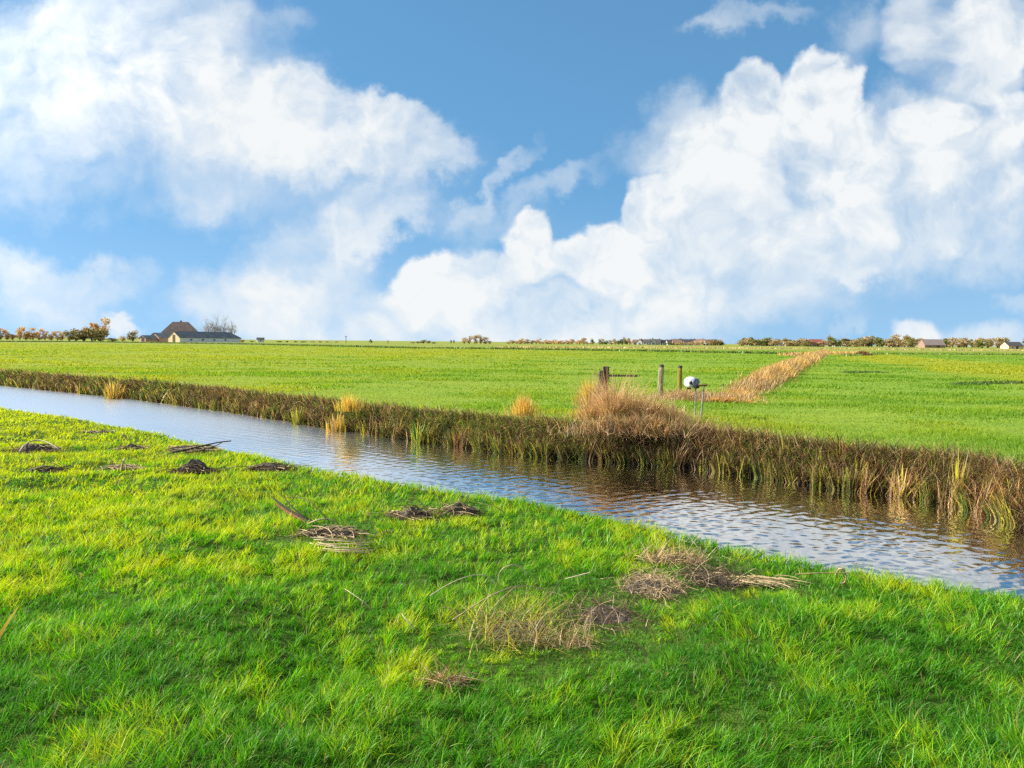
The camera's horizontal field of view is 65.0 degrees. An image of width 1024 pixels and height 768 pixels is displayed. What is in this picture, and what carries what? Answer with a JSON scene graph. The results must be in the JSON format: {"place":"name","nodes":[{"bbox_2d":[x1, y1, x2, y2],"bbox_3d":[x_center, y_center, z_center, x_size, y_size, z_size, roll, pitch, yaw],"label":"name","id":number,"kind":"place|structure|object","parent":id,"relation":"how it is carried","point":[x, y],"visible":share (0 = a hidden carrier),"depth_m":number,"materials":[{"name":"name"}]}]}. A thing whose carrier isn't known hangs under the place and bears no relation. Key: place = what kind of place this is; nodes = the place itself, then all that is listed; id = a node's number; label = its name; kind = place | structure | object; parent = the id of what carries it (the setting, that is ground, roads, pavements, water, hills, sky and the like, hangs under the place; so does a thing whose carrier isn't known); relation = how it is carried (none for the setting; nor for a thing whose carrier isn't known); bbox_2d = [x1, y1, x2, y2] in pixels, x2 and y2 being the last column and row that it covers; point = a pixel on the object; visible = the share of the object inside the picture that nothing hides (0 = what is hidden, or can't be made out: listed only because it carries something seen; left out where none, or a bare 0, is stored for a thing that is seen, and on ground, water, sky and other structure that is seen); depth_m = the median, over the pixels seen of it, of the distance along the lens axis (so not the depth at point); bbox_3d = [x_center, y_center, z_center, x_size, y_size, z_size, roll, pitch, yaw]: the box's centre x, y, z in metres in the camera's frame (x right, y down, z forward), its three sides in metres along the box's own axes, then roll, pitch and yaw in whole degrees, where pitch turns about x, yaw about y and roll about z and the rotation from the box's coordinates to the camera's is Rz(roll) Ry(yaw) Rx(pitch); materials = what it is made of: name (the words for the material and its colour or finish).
{"place":"outdoors","nodes":[
{"label":"outdoors","id":0,"kind":"place"},
{"bbox_2d":[138,335,157,341],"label":"open shed","id":1,"kind":"structure","parent":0,"point":[147,338],"depth_m":469.00,"materials":[{"name":"brick"}]},
{"bbox_2d":[0,337,1023,767],"bbox_3d":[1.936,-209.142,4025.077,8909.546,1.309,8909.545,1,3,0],"label":"ground","id":2,"kind":"structure","parent":0,"point":[402,385],"depth_m":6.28,"materials":[{"name":"green plant"}]},
{"bbox_2d":[2,329,11,339],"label":"autumn tree","id":3,"kind":"object","parent":2,"relation":"on","point":[6,335],"visible":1,"depth_m":517.98,"materials":[{"name":"orange plant"}]},
{"bbox_2d":[0,606,18,637],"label":"yellow leaf","id":4,"kind":"object","parent":2,"relation":"on","point":[5,626],"visible":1,"depth_m":4.87,"materials":[{"name":"yellow plant"}]},
{"bbox_2d":[15,328,24,339],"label":"autumn tree","id":5,"kind":"object","parent":2,"relation":"on","point":[18,335],"visible":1,"depth_m":518.89,"materials":[{"name":"orange plant"}]},
{"bbox_2d":[19,326,31,339],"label":"autumn tree","id":6,"kind":"object","parent":2,"relation":"on","point":[26,334],"visible":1,"depth_m":517.84,"materials":[{"name":"orange plant"}]},
{"bbox_2d":[26,327,40,339],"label":"autumn tree","id":7,"kind":"object","parent":2,"relation":"on","point":[31,335],"visible":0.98,"depth_m":518.54,"materials":[{"name":"orange plant"}]},
{"bbox_2d":[0,440,76,453],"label":"debris heap","id":8,"kind":"object","parent":2,"relation":"on","point":[27,447],"visible":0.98,"depth_m":13.73,"materials":[{"name":"wood"}]},
{"bbox_2d":[33,328,43,339],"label":"autumn tree","id":9,"kind":"object","parent":2,"relation":"on","point":[37,335],"visible":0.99,"depth_m":518.82,"materials":[{"name":"orange plant"}]},
{"bbox_2d":[20,462,75,472],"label":"debris heap","id":10,"kind":"object","parent":2,"relation":"on","point":[54,468],"visible":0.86,"depth_m":11.62,"materials":[{"name":"soil"}]},
{"bbox_2d":[51,331,61,340],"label":"autumn tree","id":11,"kind":"object","parent":2,"relation":"on","point":[55,334],"visible":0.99,"depth_m":518.89,"materials":[{"name":"orange plant"}]},
{"bbox_2d":[63,330,75,340],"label":"olive bush","id":12,"kind":"object","parent":2,"relation":"on","point":[68,337],"visible":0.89,"depth_m":438.10,"materials":[{"name":"green plant"}]},
{"bbox_2d":[68,328,87,340],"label":"olive bush","id":13,"kind":"object","parent":2,"relation":"on","point":[72,333],"visible":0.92,"depth_m":437.48,"materials":[{"name":"green plant"}]},
{"bbox_2d":[73,328,90,340],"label":"olive bush","id":14,"kind":"object","parent":2,"relation":"on","point":[80,332],"visible":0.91,"depth_m":438.04,"materials":[{"name":"green plant"}]},
{"bbox_2d":[83,327,101,340],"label":"olive bush","id":15,"kind":"object","parent":2,"relation":"on","point":[88,333],"visible":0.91,"depth_m":437.98,"materials":[{"name":"green plant"}]},
{"bbox_2d":[70,428,115,433],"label":"debris heap","id":16,"kind":"object","parent":2,"relation":"on","point":[96,431],"visible":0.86,"depth_m":16.72,"materials":[{"name":"soil"}]},
{"bbox_2d":[89,322,98,338],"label":"autumn tree","id":17,"kind":"object","parent":2,"relation":"on","point":[92,325],"visible":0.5,"depth_m":453.54,"materials":[{"name":"orange plant"}]},
{"bbox_2d":[89,328,109,340],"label":"olive bush","id":18,"kind":"object","parent":2,"relation":"on","point":[101,332],"visible":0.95,"depth_m":438.85,"materials":[{"name":"green plant"}]},
{"bbox_2d":[99,317,110,340],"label":"autumn tree","id":19,"kind":"object","parent":2,"relation":"on","point":[105,324],"visible":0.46,"depth_m":449.19,"materials":[{"name":"orange plant"}]},
{"bbox_2d":[96,458,145,471],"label":"debris heap","id":20,"kind":"object","parent":2,"relation":"on","point":[123,465],"visible":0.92,"depth_m":12.10,"materials":[{"name":"plant"}]},
{"bbox_2d":[112,443,152,450],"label":"debris heap","id":21,"kind":"object","parent":2,"relation":"on","point":[133,446],"visible":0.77,"depth_m":14.21,"materials":[{"name":"soil"}]},
{"bbox_2d":[126,330,138,340],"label":"olive bush","id":22,"kind":"object","parent":2,"relation":"on","point":[132,337],"visible":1,"depth_m":448.78,"materials":[{"name":"green plant"}]},
{"bbox_2d":[151,333,170,341],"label":"brick barn","id":23,"kind":"structure","parent":2,"relation":"on","point":[161,337],"depth_m":475.39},
{"bbox_2d":[161,320,197,332],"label":"pyramid farmhouse","id":24,"kind":"object","parent":2,"relation":"on","point":[178,326],"visible":0.35,"depth_m":491.92,"materials":[{"name":"tile"}]},
{"bbox_2d":[157,459,230,474],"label":"debris heap","id":25,"kind":"object","parent":2,"relation":"on","point":[197,466],"visible":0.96,"depth_m":11.80,"materials":[{"name":"soil"}]},
{"bbox_2d":[165,441,230,452],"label":"debris heap","id":26,"kind":"object","parent":2,"relation":"on","point":[192,448],"visible":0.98,"depth_m":14.04,"materials":[{"name":"plant"}]},
{"bbox_2d":[167,331,241,341],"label":"long barn","id":27,"kind":"structure","parent":2,"relation":"on","point":[183,336],"depth_m":480.41,"materials":[{"name":"beige"}]},
{"bbox_2d":[198,319,214,331],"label":"bare tree","id":28,"kind":"object","parent":2,"relation":"on","point":[207,329],"visible":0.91,"depth_m":518.00,"materials":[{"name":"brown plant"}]},
{"bbox_2d":[210,315,221,331],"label":"bare tree","id":29,"kind":"object","parent":2,"relation":"on","point":[215,328],"visible":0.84,"depth_m":518.00,"materials":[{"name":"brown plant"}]},
{"bbox_2d":[218,315,230,331],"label":"bare tree","id":30,"kind":"object","parent":2,"relation":"on","point":[223,329],"visible":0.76,"depth_m":518.84,"materials":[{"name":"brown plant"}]},
{"bbox_2d":[224,320,237,333],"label":"bare tree","id":31,"kind":"object","parent":2,"relation":"on","point":[232,329],"visible":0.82,"depth_m":518.01,"materials":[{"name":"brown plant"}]},
{"bbox_2d":[223,461,311,471],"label":"debris heap","id":32,"kind":"object","parent":2,"relation":"on","point":[266,466],"visible":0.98,"depth_m":12.12,"materials":[{"name":"plant"}]},
{"bbox_2d":[272,497,403,552],"bbox_3d":[-1.990,1.419,8.021,1.940,0.317,1.036,2,3,30],"label":"debris heap","id":33,"kind":"object","parent":2,"relation":"on","point":[323,533],"visible":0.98,"depth_m":8.06,"materials":[{"name":"plant"}]},
{"bbox_2d":[333,393,369,411],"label":"reed tuft","id":34,"kind":"object","parent":2,"relation":"on","point":[348,406],"visible":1,"depth_m":22.67,"materials":[{"name":"yellow plant"}]},
{"bbox_2d":[366,487,443,521],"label":"debris heap","id":35,"kind":"object","parent":2,"relation":"on","point":[411,512],"visible":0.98,"depth_m":8.93,"materials":[{"name":"plant"}]},
{"bbox_2d":[407,653,490,692],"bbox_3d":[-0.372,1.691,4.633,0.490,0.239,0.387,1,3,13],"label":"debris heap","id":36,"kind":"object","parent":2,"relation":"on","point":[453,683],"visible":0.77,"depth_m":4.62,"materials":[{"name":"plant"}]},
{"bbox_2d":[430,574,494,595],"bbox_3d":[-0.362,1.472,5.879,0.479,0.150,0.036,0,3,-6],"label":"dry stalk","id":37,"kind":"object","parent":2,"relation":"on","point":[459,579],"visible":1,"depth_m":5.87,"materials":[{"name":"beige plant"}]},
{"bbox_2d":[429,494,504,516],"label":"debris heap","id":38,"kind":"object","parent":2,"relation":"on","point":[458,508],"visible":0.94,"depth_m":9.16,"materials":[{"name":"plant"}]},
{"bbox_2d":[432,576,588,667],"bbox_3d":[-0.034,1.600,5.477,1.258,0.601,1.339,1,3,0],"label":"debris heap","id":39,"kind":"object","parent":2,"relation":"on","point":[505,631],"visible":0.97,"depth_m":5.39,"materials":[{"name":"plant"}]},
{"bbox_2d":[452,585,544,619],"bbox_3d":[-0.032,1.502,5.698,0.127,0.156,0.941,3,4,44],"label":"dry stalk","id":40,"kind":"object","parent":39,"relation":"on","point":[492,595],"visible":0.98,"depth_m":5.50,"materials":[{"name":"beige plant"}]},
{"bbox_2d":[0,366,1023,529],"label":"bank sedge","id":41,"kind":"object","parent":2,"relation":"on","point":[775,470],"visible":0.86,"depth_m":17.22,"materials":[{"name":"brown plant"}]},
{"bbox_2d":[0,340,1023,355],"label":"field edge rushes","id":42,"kind":"object","parent":2,"relation":"on","point":[701,351],"visible":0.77,"depth_m":202.96,"materials":[{"name":"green plant"}]},
{"bbox_2d":[498,565,527,585],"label":"dry stalk","id":43,"kind":"object","parent":2,"relation":"on","point":[506,566],"visible":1,"depth_m":6.12,"materials":[{"name":"beige plant"}]},
{"bbox_2d":[502,393,541,417],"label":"reed tuft","id":44,"kind":"object","parent":2,"relation":"on","point":[523,406],"visible":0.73,"depth_m":20.73,"materials":[{"name":"yellow plant"}]},
{"bbox_2d":[514,569,613,650],"bbox_3d":[0.322,1.478,5.273,0.552,0.687,0.612,-2,4,-42],"label":"debris heap","id":45,"kind":"object","parent":2,"relation":"on","point":[584,637],"visible":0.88,"depth_m":5.25,"materials":[{"name":"brown plant"}]},
{"bbox_2d":[565,407,583,417],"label":"reed tuft","id":46,"kind":"object","parent":2,"relation":"on","point":[573,416],"visible":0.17,"depth_m":20.94,"materials":[{"name":"beige plant"}]},
{"bbox_2d":[571,376,602,404],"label":"reed tuft","id":47,"kind":"object","parent":2,"relation":"on","point":[585,393],"visible":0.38,"depth_m":25.24,"materials":[{"name":"yellow plant"}]},
{"bbox_2d":[557,379,620,421],"bbox_3d":[1.981,0.393,20.013,1.728,1.151,1.449,2,4,33],"label":"reed tuft","id":48,"kind":"object","parent":2,"relation":"on","point":[590,410],"visible":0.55,"depth_m":19.84,"materials":[{"name":"brown plant"}]},
{"bbox_2d":[515,582,698,643],"bbox_3d":[0.645,1.596,5.751,1.294,0.247,1.177,1,3,0],"label":"debris heap","id":49,"kind":"object","parent":2,"relation":"on","point":[608,614],"visible":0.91,"depth_m":5.77,"materials":[{"name":"plant"}]},
{"bbox_2d":[570,360,657,420],"bbox_3d":[2.380,0.151,19.512,2.396,1.693,2.280,-1,3,-28],"label":"reed tuft","id":50,"kind":"object","parent":2,"relation":"on","point":[607,405],"visible":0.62,"depth_m":19.24,"materials":[{"name":"beige plant"}]},
{"bbox_2d":[591,366,637,406],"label":"old gate","id":51,"kind":"structure","parent":2,"relation":"on","point":[605,375],"depth_m":21.21,"materials":[{"name":"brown wood"}]},
{"bbox_2d":[591,378,661,420],"bbox_3d":[2.957,0.336,19.613,1.825,1.325,2.134,2,3,22],"label":"reed tuft","id":52,"kind":"object","parent":2,"relation":"on","point":[634,403],"visible":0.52,"depth_m":19.35,"materials":[{"name":"brown plant"}]},
{"bbox_2d":[567,396,718,423],"bbox_3d":[3.212,0.765,20.437,4.163,1.253,3.156,1,3,13],"label":"dry reed mound","id":53,"kind":"object","parent":2,"relation":"on","point":[688,418],"visible":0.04,"depth_m":20.21,"materials":[{"name":"brown plant"}]},
{"bbox_2d":[643,338,651,344],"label":"village house","id":54,"kind":"structure","parent":2,"relation":"on","point":[646,341],"depth_m":874.62,"materials":[{"name":"tile"}]},
{"bbox_2d":[590,552,711,609],"bbox_3d":[1.139,1.582,6.476,1.016,0.327,1.218,1,3,0],"label":"debris heap","id":55,"kind":"object","parent":2,"relation":"on","point":[655,587],"visible":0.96,"depth_m":6.40,"materials":[{"name":"plant"}]},
{"bbox_2d":[540,400,763,447],"bbox_3d":[2.933,0.927,17.441,5.124,1.157,1.802,1,3,0],"label":"dry reed mound","id":56,"kind":"object","parent":2,"relation":"on","point":[617,424],"visible":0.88,"depth_m":17.30,"materials":[{"name":"brown plant"}]},
{"bbox_2d":[639,387,677,421],"bbox_3d":[3.508,0.468,19.974,1.422,1.032,1.620,1,3,0],"label":"reed tuft","id":57,"kind":"object","parent":2,"relation":"on","point":[654,407],"visible":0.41,"depth_m":19.82,"materials":[{"name":"brown plant"}]},
{"bbox_2d":[658,364,663,396],"bbox_3d":[5.378,0.047,29.039,0.234,1.556,0.221,1,3,0],"label":"round post","id":58,"kind":"object","parent":2,"relation":"on","point":[660,374],"visible":0.82,"depth_m":28.95,"materials":[{"name":"brown wood"}]},
{"bbox_2d":[654,392,690,424],"bbox_3d":[3.928,0.608,19.573,1.256,0.803,1.154,1,3,17],"label":"reed tuft","id":59,"kind":"object","parent":2,"relation":"on","point":[673,415],"visible":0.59,"depth_m":19.47,"materials":[{"name":"brown plant"}]},
{"bbox_2d":[622,511,734,567],"bbox_3d":[1.462,1.449,7.271,1.029,0.528,0.670,-1,3,-22],"label":"debris heap","id":60,"kind":"object","parent":2,"relation":"on","point":[672,557],"visible":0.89,"depth_m":7.23,"materials":[{"name":"plant"}]},
{"bbox_2d":[677,365,681,391],"bbox_3d":[6.619,-0.026,31.712,0.206,1.444,0.204,1,3,0],"label":"round post","id":61,"kind":"object","parent":2,"relation":"on","point":[679,380],"visible":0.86,"depth_m":31.63,"materials":[{"name":"brown wood"}]},
{"bbox_2d":[684,377,699,416],"bbox_3d":[4.813,0.461,21.527,0.308,1.308,0.482,0,3,-14],"label":"drinking pump","id":62,"kind":"object","parent":2,"relation":"on","point":[691,382],"visible":0.96,"depth_m":21.40,"materials":[{"name":"white plastic"}]},
{"bbox_2d":[697,384,707,415],"bbox_3d":[5.024,0.567,21.270,0.267,1.130,0.100,1,3,0],"label":"iron stake","id":63,"kind":"object","parent":2,"relation":"on","point":[703,385],"visible":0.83,"depth_m":21.27,"materials":[{"name":"grey metal"}]},
{"bbox_2d":[636,386,775,403],"bbox_3d":[6.591,0.500,28.212,4.994,0.974,4.291,2,3,30],"label":"dry reed mound","id":64,"kind":"object","parent":2,"relation":"on","point":[688,394],"visible":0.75,"depth_m":28.06,"materials":[{"name":"brown plant"}]},
{"bbox_2d":[650,534,780,595],"bbox_3d":[1.744,1.440,6.786,1.115,0.459,1.186,1,3,0],"label":"debris heap","id":65,"kind":"object","parent":2,"relation":"on","point":[712,579],"visible":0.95,"depth_m":6.64,"materials":[{"name":"plant"}]},
{"bbox_2d":[708,339,722,344],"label":"distant tree","id":66,"kind":"object","parent":2,"relation":"on","point":[713,341],"visible":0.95,"depth_m":861.96,"materials":[{"name":"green plant"}]},
{"bbox_2d":[490,346,1023,350],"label":"horizon reeds","id":67,"kind":"object","parent":2,"relation":"on","point":[580,347],"visible":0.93,"depth_m":346.58,"materials":[{"name":"beige plant"}]},
{"bbox_2d":[751,339,764,345],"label":"distant tree","id":68,"kind":"object","parent":2,"relation":"on","point":[762,343],"visible":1,"depth_m":764.26,"materials":[{"name":"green plant"}]},
{"bbox_2d":[690,349,831,404],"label":"ditch reeds","id":69,"kind":"object","parent":2,"relation":"on","point":[761,379],"visible":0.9,"depth_m":39.92,"materials":[{"name":"beige plant"}]},
{"bbox_2d":[722,573,813,590],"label":"debris heap","id":70,"kind":"object","parent":2,"relation":"on","point":[760,579],"visible":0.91,"depth_m":6.53,"materials":[{"name":"beige plant"}]},
{"bbox_2d":[808,339,822,346],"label":"red building","id":71,"kind":"structure","parent":2,"relation":"on","point":[814,344],"depth_m":775.62,"materials":[{"name":"brick"}]},
{"bbox_2d":[773,350,857,355],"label":"cross ditch reeds","id":72,"kind":"object","parent":2,"relation":"on","point":[826,352],"visible":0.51,"depth_m":159.84,"materials":[{"name":"beige plant"}]},
{"bbox_2d":[795,572,849,574],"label":"dry stalk","id":73,"kind":"object","parent":2,"relation":"on","point":[820,573],"visible":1,"depth_m":6.41,"materials":[{"name":"beige plant"}]},
{"bbox_2d":[829,338,842,346],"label":"distant tree","id":74,"kind":"object","parent":2,"relation":"on","point":[836,343],"visible":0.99,"depth_m":768.66,"materials":[{"name":"green plant"}]},
{"bbox_2d":[835,568,846,584],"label":"dry stalk","id":75,"kind":"object","parent":2,"relation":"on","point":[844,573],"visible":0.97,"depth_m":6.46,"materials":[{"name":"beige plant"}]},
{"bbox_2d":[838,338,852,346],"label":"distant tree","id":76,"kind":"object","parent":2,"relation":"on","point":[844,340],"visible":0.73,"depth_m":799.46,"materials":[{"name":"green plant"}]},
{"bbox_2d":[859,338,868,345],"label":"distant tree","id":77,"kind":"object","parent":2,"relation":"on","point":[864,342],"visible":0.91,"depth_m":784.07,"materials":[{"name":"brown plant"}]},
{"bbox_2d":[856,350,872,355],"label":"reed tuft","id":78,"kind":"object","parent":2,"relation":"on","point":[863,352],"visible":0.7,"depth_m":152.60,"materials":[{"name":"brown plant"}]},
{"bbox_2d":[862,337,876,346],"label":"distant tree","id":79,"kind":"object","parent":2,"relation":"on","point":[869,344],"visible":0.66,"depth_m":791.71,"materials":[{"name":"brown plant"}]},
{"bbox_2d":[884,335,901,346],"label":"distant tree","id":80,"kind":"object","parent":2,"relation":"on","point":[892,344],"visible":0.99,"depth_m":772.69,"materials":[{"name":"beige plant"}]},
{"bbox_2d":[903,338,916,347],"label":"distant tree","id":81,"kind":"object","parent":2,"relation":"on","point":[910,341],"visible":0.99,"depth_m":730.43,"materials":[{"name":"green plant"}]},
{"bbox_2d":[839,370,1023,385],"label":"rush streaks","id":82,"kind":"object","parent":2,"relation":"on","point":[964,383],"visible":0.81,"depth_m":42.93,"materials":[{"name":"beige plant"}]},
{"bbox_2d":[949,337,956,347],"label":"distant tree","id":83,"kind":"object","parent":2,"relation":"on","point":[953,339],"visible":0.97,"depth_m":792.73,"materials":[{"name":"beige plant"}]},
{"bbox_2d":[958,338,971,347],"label":"distant tree","id":84,"kind":"object","parent":2,"relation":"on","point":[964,341],"visible":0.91,"depth_m":807.23,"materials":[{"name":"beige plant"}]},
{"bbox_2d":[974,338,990,347],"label":"distant tree","id":85,"kind":"object","parent":2,"relation":"on","point":[982,344],"visible":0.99,"depth_m":740.39,"materials":[{"name":"green plant"}]},
{"bbox_2d":[993,337,1001,347],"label":"distant tree","id":86,"kind":"object","parent":2,"relation":"on","point":[997,341],"visible":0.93,"depth_m":811.01,"materials":[{"name":"beige plant"}]},
{"bbox_2d":[0,385,1023,598],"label":"water","id":87,"kind":"structure","parent":0,"point":[839,528],"depth_m":13.85,"materials":[{"name":"grey liquid"}]},
{"bbox_2d":[102,379,124,398],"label":"iris clump","id":88,"kind":"object","parent":87,"relation":"on","point":[114,393],"visible":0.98,"depth_m":34.45,"materials":[{"name":"yellow plant"}]},
{"bbox_2d":[290,405,306,424],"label":"iris clump","id":89,"kind":"object","parent":87,"relation":"on","point":[297,419],"visible":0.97,"depth_m":24.66,"materials":[{"name":"green plant"}]},
{"bbox_2d":[325,411,346,432],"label":"iris clump","id":90,"kind":"object","parent":87,"relation":"on","point":[336,425],"visible":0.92,"depth_m":22.85,"materials":[{"name":"yellow plant"}]},
{"bbox_2d":[406,418,429,443],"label":"iris clump","id":91,"kind":"object","parent":87,"relation":"on","point":[418,436],"visible":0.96,"depth_m":20.49,"materials":[{"name":"green plant"}]},
{"bbox_2d":[810,454,833,477],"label":"iris clump","id":92,"kind":"object","parent":87,"relation":"on","point":[821,465],"visible":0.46,"depth_m":14.85,"materials":[{"name":"green plant"}]},
{"bbox_2d":[886,464,918,497],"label":"iris clump","id":93,"kind":"object","parent":87,"relation":"on","point":[899,493],"visible":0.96,"depth_m":13.74,"materials":[{"name":"beige plant"}]},
{"bbox_2d":[950,444,974,490],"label":"iris clump","id":94,"kind":"object","parent":87,"relation":"on","point":[957,472],"visible":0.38,"depth_m":13.11,"materials":[{"name":"yellow plant"}]},
{"bbox_2d":[961,477,1006,510],"bbox_3d":[7.399,1.673,12.539,0.884,0.718,0.739,-2,4,-45],"label":"iris clump","id":95,"kind":"object","parent":87,"relation":"on","point":[979,494],"visible":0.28,"depth_m":12.56,"materials":[{"name":"brown plant"}]},
{"bbox_2d":[977,472,1023,510],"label":"iris clump","id":96,"kind":"object","parent":87,"relation":"on","point":[1002,494],"visible":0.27,"depth_m":12.05,"materials":[{"name":"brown plant"}]},
{"bbox_2d":[0,343,1023,464],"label":"meadow grass","id":97,"kind":"structure","parent":0,"point":[938,411],"depth_m":45.30,"materials":[{"name":"green plant"}]},
{"bbox_2d":[0,0,1023,346],"label":"sky","id":98,"kind":"structure","parent":0,"point":[730,171],"materials":[{"name":"blue"}]},
{"bbox_2d":[683,338,693,344],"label":"village house","id":99,"kind":"structure","parent":0,"point":[690,340],"depth_m":873.60,"materials":[{"name":"tile"}]},
{"bbox_2d":[917,339,945,347],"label":"wide barn","id":100,"kind":"structure","parent":0,"point":[931,343],"depth_m":754.95,"materials":[{"name":"grey brick"}]},
{"bbox_2d":[1000,342,1023,348],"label":"cream barn","id":101,"kind":"structure","parent":0,"point":[1011,345],"depth_m":636.04,"materials":[{"name":"tile"}]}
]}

